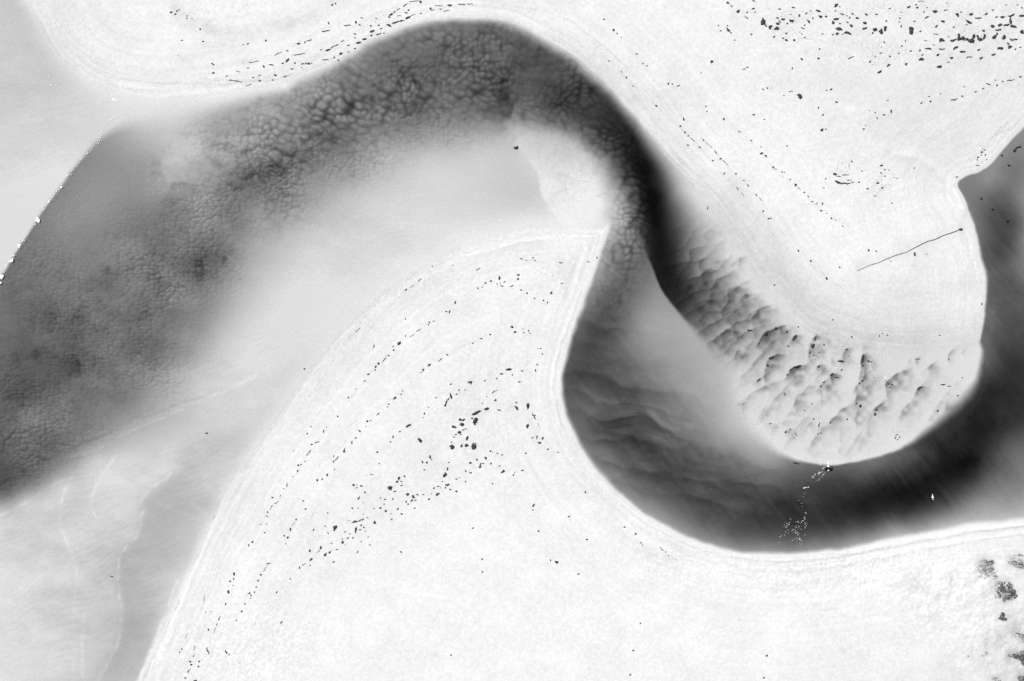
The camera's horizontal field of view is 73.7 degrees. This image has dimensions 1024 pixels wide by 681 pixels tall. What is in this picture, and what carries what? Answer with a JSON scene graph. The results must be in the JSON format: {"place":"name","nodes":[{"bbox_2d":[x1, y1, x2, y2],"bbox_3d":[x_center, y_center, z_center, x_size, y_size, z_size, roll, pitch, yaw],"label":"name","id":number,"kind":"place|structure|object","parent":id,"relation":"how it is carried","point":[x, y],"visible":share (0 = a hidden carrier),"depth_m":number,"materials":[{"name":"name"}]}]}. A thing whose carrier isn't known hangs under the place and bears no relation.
{"place":"outdoors","nodes":[
{"label":"outdoors","id":0,"kind":"place"},
{"bbox_2d":[0,74,501,283],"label":"sea foam","id":1,"kind":"object","parent":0,"point":[11,260],"visible":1,"depth_m":119.97,"materials":[{"name":"white"}]},
{"bbox_2d":[0,0,1023,680],"bbox_3d":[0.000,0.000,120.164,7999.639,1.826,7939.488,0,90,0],"label":"ground","id":2,"kind":"structure","parent":0,"point":[196,278],"depth_m":120.00,"materials":[{"name":"white sand"}]},
{"bbox_2d":[471,443,476,449],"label":"seaweed clump","id":3,"kind":"object","parent":2,"relation":"on","point":[473,446],"visible":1,"depth_m":119.63,"materials":[{"name":"black plant"}]},
{"bbox_2d":[110,0,1022,680],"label":"seaweed scraps","id":4,"kind":"object","parent":2,"relation":"on","point":[548,276],"visible":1,"depth_m":119.74,"materials":[{"name":"black plant"}]},
{"bbox_2d":[858,228,962,270],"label":"mooring rope","id":5,"kind":"object","parent":2,"relation":"on","point":[919,245],"visible":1,"depth_m":119.70,"materials":[{"name":"grey fabric"}]},
{"bbox_2d":[909,27,913,34],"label":"seaweed clump","id":6,"kind":"object","parent":2,"relation":"on","point":[911,29],"visible":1,"depth_m":119.50,"materials":[{"name":"black plant"}]},
{"bbox_2d":[977,559,997,578],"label":"dune shrub","id":7,"kind":"object","parent":2,"relation":"on","point":[990,563],"visible":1,"depth_m":119.36,"materials":[{"name":"grey plant"}]},
{"bbox_2d":[999,612,1006,620],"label":"dune shrub","id":8,"kind":"object","parent":2,"relation":"on","point":[1003,614],"visible":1,"depth_m":119.25,"materials":[{"name":"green plant"}]},
{"bbox_2d":[994,581,1017,601],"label":"dune shrub","id":9,"kind":"object","parent":2,"relation":"on","point":[1007,591],"visible":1,"depth_m":119.25,"materials":[{"name":"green plant"}]},
{"bbox_2d":[1008,648,1023,663],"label":"dune shrub","id":10,"kind":"object","parent":2,"relation":"on","point":[1016,656],"visible":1,"depth_m":119.11,"materials":[{"name":"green plant"}]},
{"bbox_2d":[1011,553,1023,567],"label":"dune shrub","id":11,"kind":"object","parent":2,"relation":"on","point":[1016,563],"visible":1,"depth_m":119.44,"materials":[{"name":"grey plant"}]},
{"bbox_2d":[778,467,829,542],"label":"splash foam","id":12,"kind":"object","parent":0,"point":[804,517],"visible":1,"depth_m":119.98,"materials":[{"name":"white"}]}
]}

